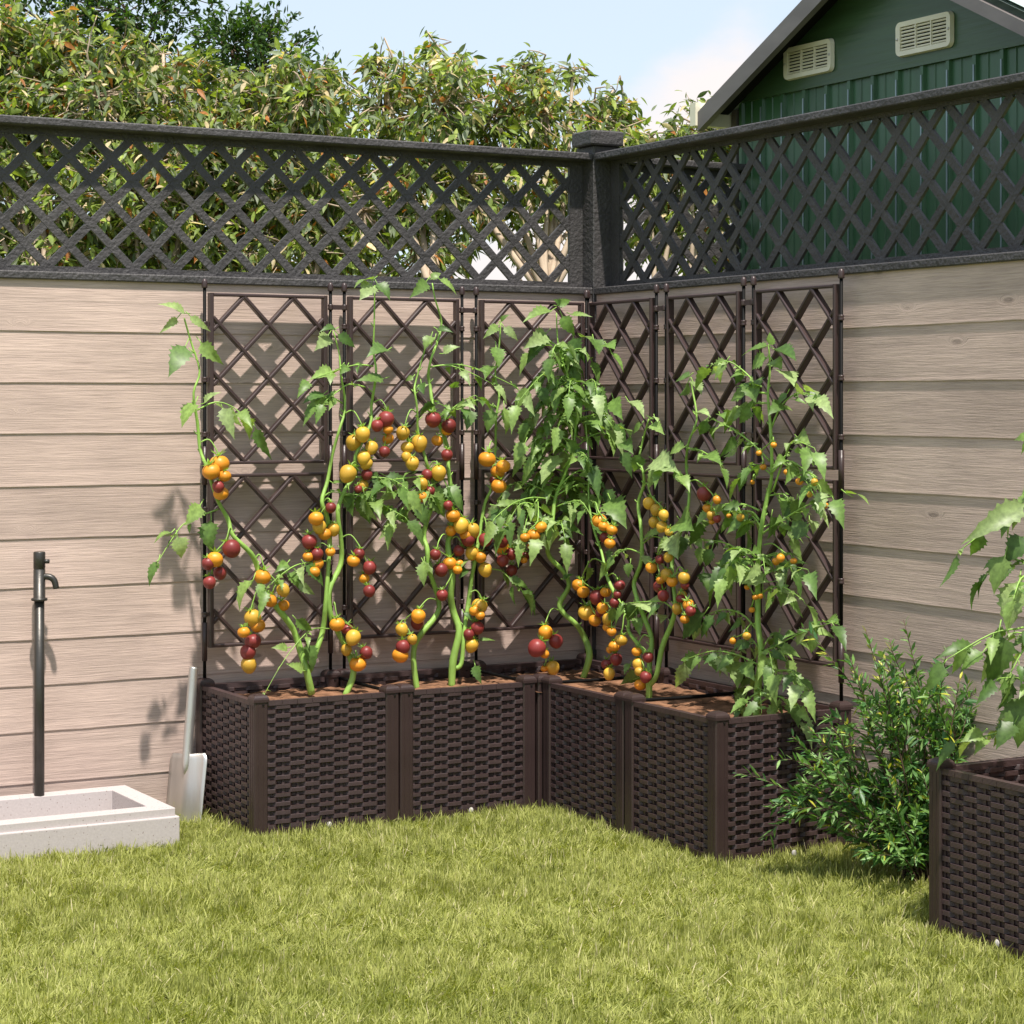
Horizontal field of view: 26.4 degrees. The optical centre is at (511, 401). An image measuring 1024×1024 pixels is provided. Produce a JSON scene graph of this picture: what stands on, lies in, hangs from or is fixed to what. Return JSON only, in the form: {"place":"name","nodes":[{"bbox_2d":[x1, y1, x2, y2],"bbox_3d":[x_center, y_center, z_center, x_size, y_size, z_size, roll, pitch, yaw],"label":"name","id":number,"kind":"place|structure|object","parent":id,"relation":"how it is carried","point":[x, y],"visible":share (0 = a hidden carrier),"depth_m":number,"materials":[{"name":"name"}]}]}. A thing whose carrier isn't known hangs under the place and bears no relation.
{"place":"outdoors","nodes":[
{"label":"outdoors","id":0,"kind":"place"},
{"bbox_2d":[0,0,800,281],"label":"sky","id":1,"kind":"structure","parent":0,"point":[658,48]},
{"bbox_2d":[0,797,1023,1023],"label":"lawn","id":2,"kind":"structure","parent":0,"point":[591,1001],"depth_m":4.34,"materials":[{"name":"green plant"}]},
{"bbox_2d":[0,785,179,861],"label":"stone basin","id":3,"kind":"object","parent":2,"relation":"on","point":[108,816],"visible":0.94,"depth_m":5.38,"materials":[{"name":"stone"}]},
{"bbox_2d":[31,551,58,795],"bbox_3d":[-1.200,0.699,5.611,0.070,0.626,0.042,0,0,-18],"label":"water tap","id":4,"kind":"object","parent":3,"relation":"on","point":[40,576],"visible":1,"depth_m":5.60,"materials":[{"name":"black metal"}]},
{"bbox_2d":[0,0,224,204],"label":"tree","id":5,"kind":"object","parent":2,"relation":"on","point":[117,20],"visible":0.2,"depth_m":12.43,"materials":[{"name":"green plant"}]},
{"bbox_2d":[0,0,282,270],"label":"tree","id":6,"kind":"object","parent":2,"relation":"on","point":[109,84],"visible":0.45,"depth_m":8.56,"materials":[{"name":"green plant"}]},
{"bbox_2d":[166,666,206,822],"bbox_3d":[-0.860,0.916,5.766,0.147,0.430,0.063,0,0,29],"label":"spade","id":7,"kind":"object","parent":2,"relation":"on","point":[186,782],"visible":0.92,"depth_m":5.75,"materials":[{"name":"metal"}]},
{"bbox_2d":[5,155,479,276],"bbox_3d":[-1.631,-0.144,11.018,3.003,2.532,0.824,0,0,-1],"label":"tree","id":8,"kind":"object","parent":2,"relation":"on","point":[407,256],"visible":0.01,"depth_m":10.94,"materials":[{"name":"green plant"}]},
{"bbox_2d":[180,0,364,271],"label":"tree","id":9,"kind":"object","parent":2,"relation":"on","point":[259,41],"visible":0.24,"depth_m":11.90,"materials":[{"name":"green plant"}]},
{"bbox_2d":[184,36,389,274],"bbox_3d":[-0.953,-0.173,8.694,0.900,2.576,1.047,0,0,-29],"label":"tree","id":10,"kind":"object","parent":2,"relation":"on","point":[316,116],"visible":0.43,"depth_m":8.60,"materials":[{"name":"green plant"}]},
{"bbox_2d":[0,114,592,803],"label":"fence","id":11,"kind":"object","parent":2,"relation":"on","point":[100,476],"visible":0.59,"depth_m":5.88,"materials":[{"name":"black paint"}]},
{"bbox_2d":[196,669,399,835],"bbox_3d":[-0.572,0.926,5.786,0.412,0.370,0.413,0,0,-29],"label":"planter","id":12,"kind":"object","parent":2,"relation":"on","point":[285,764],"visible":0.98,"depth_m":5.63,"materials":[{"name":"brown plastic"}]},
{"bbox_2d":[202,278,346,677],"bbox_3d":[-0.645,0.249,5.958,0.428,1.156,0.021,0,0,-29],"label":"trellis","id":13,"kind":"object","parent":12,"relation":"attached to","point":[322,433],"visible":0.74,"depth_m":5.94,"materials":[{"name":"brown plastic"}]},
{"bbox_2d":[239,686,362,699],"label":"soil","id":14,"kind":"structure","parent":12,"relation":"in","point":[299,693],"depth_m":5.90,"materials":[{"name":"brown soil"}]},
{"bbox_2d":[147,302,354,694],"bbox_3d":[-0.673,0.280,5.744,0.590,1.075,0.130,0,0,-29],"label":"tomato plant","id":15,"kind":"object","parent":14,"relation":"on","point":[216,466],"visible":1,"depth_m":5.74,"materials":[{"name":"green plant"}]},
{"bbox_2d":[297,276,422,693],"bbox_3d":[-0.421,0.230,5.874,0.370,1.145,0.134,0,0,-29],"label":"tomato plant","id":16,"kind":"object","parent":14,"relation":"on","point":[358,438],"visible":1,"depth_m":5.89,"materials":[{"name":"green plant"}]},
{"bbox_2d":[337,661,536,821],"bbox_3d":[-0.215,0.926,5.987,0.417,0.370,0.413,0,0,-29],"label":"planter","id":17,"kind":"object","parent":2,"relation":"on","point":[464,748],"visible":0.8,"depth_m":5.82,"materials":[{"name":"brown plastic"}]},
{"bbox_2d":[341,283,477,668],"bbox_3d":[-0.286,0.249,6.160,0.428,1.156,0.021,0,0,-29],"label":"trellis","id":18,"kind":"object","parent":17,"relation":"attached to","point":[352,326],"visible":0.67,"depth_m":6.14,"materials":[{"name":"brown plastic"}]},
{"bbox_2d":[342,677,497,692],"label":"soil","id":19,"kind":"structure","parent":17,"relation":"in","point":[443,683],"depth_m":6.09,"materials":[{"name":"brown soil"}]},
{"bbox_2d":[346,331,446,687],"bbox_3d":[-0.308,0.304,5.955,0.308,0.994,0.111,0,0,-29],"label":"tomato plant","id":20,"kind":"object","parent":19,"relation":"on","point":[418,443],"visible":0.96,"depth_m":5.99,"materials":[{"name":"green plant"}]},
{"bbox_2d":[410,272,535,685],"bbox_3d":[-0.087,0.222,6.086,0.462,1.156,0.107,0,0,-29],"label":"tomato plant","id":21,"kind":"object","parent":19,"relation":"on","point":[469,532],"visible":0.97,"depth_m":6.07,"materials":[{"name":"green plant"}]},
{"bbox_2d":[280,26,668,281],"bbox_3d":[-0.143,-0.218,8.775,1.611,2.664,0.984,0,0,-2],"label":"tree","id":22,"kind":"object","parent":2,"relation":"on","point":[454,77],"visible":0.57,"depth_m":8.69,"materials":[{"name":"green plant"}]},
{"bbox_2d":[468,652,657,807],"bbox_3d":[0.148,0.926,6.189,0.419,0.370,0.418,0,0,-29],"label":"planter","id":23,"kind":"object","parent":2,"relation":"on","point":[505,670],"visible":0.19,"depth_m":6.16,"materials":[{"name":"brown plastic"}]},
{"bbox_2d":[473,287,588,659],"bbox_3d":[0.058,0.249,6.354,0.386,1.156,0.021,0,0,-29],"label":"trellis","id":24,"kind":"object","parent":23,"relation":"attached to","point":[481,328],"visible":0.56,"depth_m":6.32,"materials":[{"name":"brown plastic"}]},
{"bbox_2d":[472,669,634,691],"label":"soil","id":25,"kind":"structure","parent":23,"relation":"in","point":[572,674],"depth_m":6.20,"materials":[{"name":"brown soil"}]},
{"bbox_2d":[483,298,643,677],"bbox_3d":[0.146,0.253,6.146,0.441,1.092,0.380,0,0,2],"label":"tomato plant","id":26,"kind":"object","parent":25,"relation":"on","point":[569,356],"visible":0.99,"depth_m":6.16,"materials":[{"name":"green plant"}]},
{"bbox_2d":[587,284,664,665],"bbox_3d":[0.325,0.249,6.276,0.021,1.156,0.428,0,0,-29],"label":"trellis","id":27,"kind":"object","parent":23,"relation":"attached to","point":[651,329],"visible":0.61,"depth_m":6.25,"materials":[{"name":"brown plastic"}]},
{"bbox_2d":[572,130,622,655],"bbox_3d":[0.258,0.151,6.550,0.120,1.912,0.120,0,0,-29],"label":"fence post","id":28,"kind":"object","parent":2,"relation":"on","point":[596,223],"visible":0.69,"depth_m":6.51,"materials":[{"name":"black paint"}]},
{"bbox_2d":[541,667,741,832],"bbox_3d":[0.360,0.926,5.837,0.412,0.370,0.413,0,0,-29],"label":"planter","id":29,"kind":"object","parent":2,"relation":"on","point":[583,752],"visible":0.59,"depth_m":5.75,"materials":[{"name":"brown plastic"}]},
{"bbox_2d":[586,683,734,707],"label":"soil","id":30,"kind":"structure","parent":29,"relation":"in","point":[663,690],"depth_m":5.90,"materials":[{"name":"brown soil"}]},
{"bbox_2d":[572,371,728,697],"bbox_3d":[0.353,0.361,5.806,0.097,0.882,0.776,0,0,-29],"label":"tomato plant","id":31,"kind":"object","parent":30,"relation":"on","point":[661,463],"visible":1,"depth_m":5.78,"materials":[{"name":"green plant"}]},
{"bbox_2d":[663,277,753,679],"bbox_3d":[0.531,0.249,5.910,0.021,1.156,0.428,0,0,-29],"label":"trellis","id":32,"kind":"object","parent":29,"relation":"attached to","point":[738,321],"visible":0.71,"depth_m":5.93,"materials":[{"name":"brown plastic"}]},
{"bbox_2d":[623,90,731,279],"bbox_3d":[0.789,-0.103,9.235,0.782,2.426,0.715,0,0,-9],"label":"tree","id":33,"kind":"object","parent":2,"relation":"on","point":[679,190],"visible":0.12,"depth_m":9.09,"materials":[{"name":"green plant"}]},
{"bbox_2d":[623,158,745,278],"bbox_3d":[0.535,0.184,6.732,0.554,1.845,0.085,0,0,-29],"label":"fence","id":34,"kind":"object","parent":2,"relation":"on","point":[691,167],"visible":0.11,"depth_m":6.74,"materials":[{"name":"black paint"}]},
{"bbox_2d":[623,684,852,864],"bbox_3d":[0.562,0.926,5.478,0.412,0.370,0.418,0,0,-29],"label":"planter","id":35,"kind":"object","parent":2,"relation":"on","point":[685,785],"visible":0.77,"depth_m":5.31,"materials":[{"name":"brown plastic"}]},
{"bbox_2d":[669,701,787,717],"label":"soil","id":36,"kind":"structure","parent":35,"relation":"in","point":[706,709],"depth_m":5.61,"materials":[{"name":"brown soil"}]},
{"bbox_2d":[657,333,868,748],"bbox_3d":[0.599,0.354,5.458,0.268,1.051,0.945,0,0,-29],"label":"tomato plant","id":37,"kind":"object","parent":36,"relation":"on","point":[721,578],"visible":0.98,"depth_m":5.41,"materials":[{"name":"green plant"}]},
{"bbox_2d":[750,268,844,700],"bbox_3d":[0.724,0.249,5.567,0.021,1.156,0.386,0,0,-29],"label":"trellis","id":38,"kind":"object","parent":35,"relation":"attached to","point":[835,379],"visible":0.66,"depth_m":5.52,"materials":[{"name":"brown plastic"}]},
{"bbox_2d":[594,72,1023,845],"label":"fence","id":39,"kind":"object","parent":2,"relation":"on","point":[932,404],"visible":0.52,"depth_m":5.38,"materials":[{"name":"black paint"}]},
{"bbox_2d":[734,615,985,883],"bbox_3d":[0.813,0.801,5.007,0.617,0.617,0.471,0,0,9],"label":"shrub","id":40,"kind":"object","parent":2,"relation":"on","point":[902,835],"visible":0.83,"depth_m":5.00,"materials":[{"name":"green plant"}]},
{"bbox_2d":[926,756,1023,960],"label":"planter","id":41,"kind":"object","parent":2,"relation":"on","point":[976,849],"visible":0.99,"depth_m":4.44,"materials":[{"name":"brown plastic"}]},
{"bbox_2d":[925,432,1023,770],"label":"tomato plant","id":42,"kind":"object","parent":41,"relation":"in","point":[1000,651],"visible":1,"depth_m":4.42,"materials":[{"name":"green plant"}]},
{"bbox_2d":[690,0,1023,269],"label":"shed","id":43,"kind":"structure","parent":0,"point":[806,56],"depth_m":6.27,"materials":[{"name":"green metal"}]}
]}

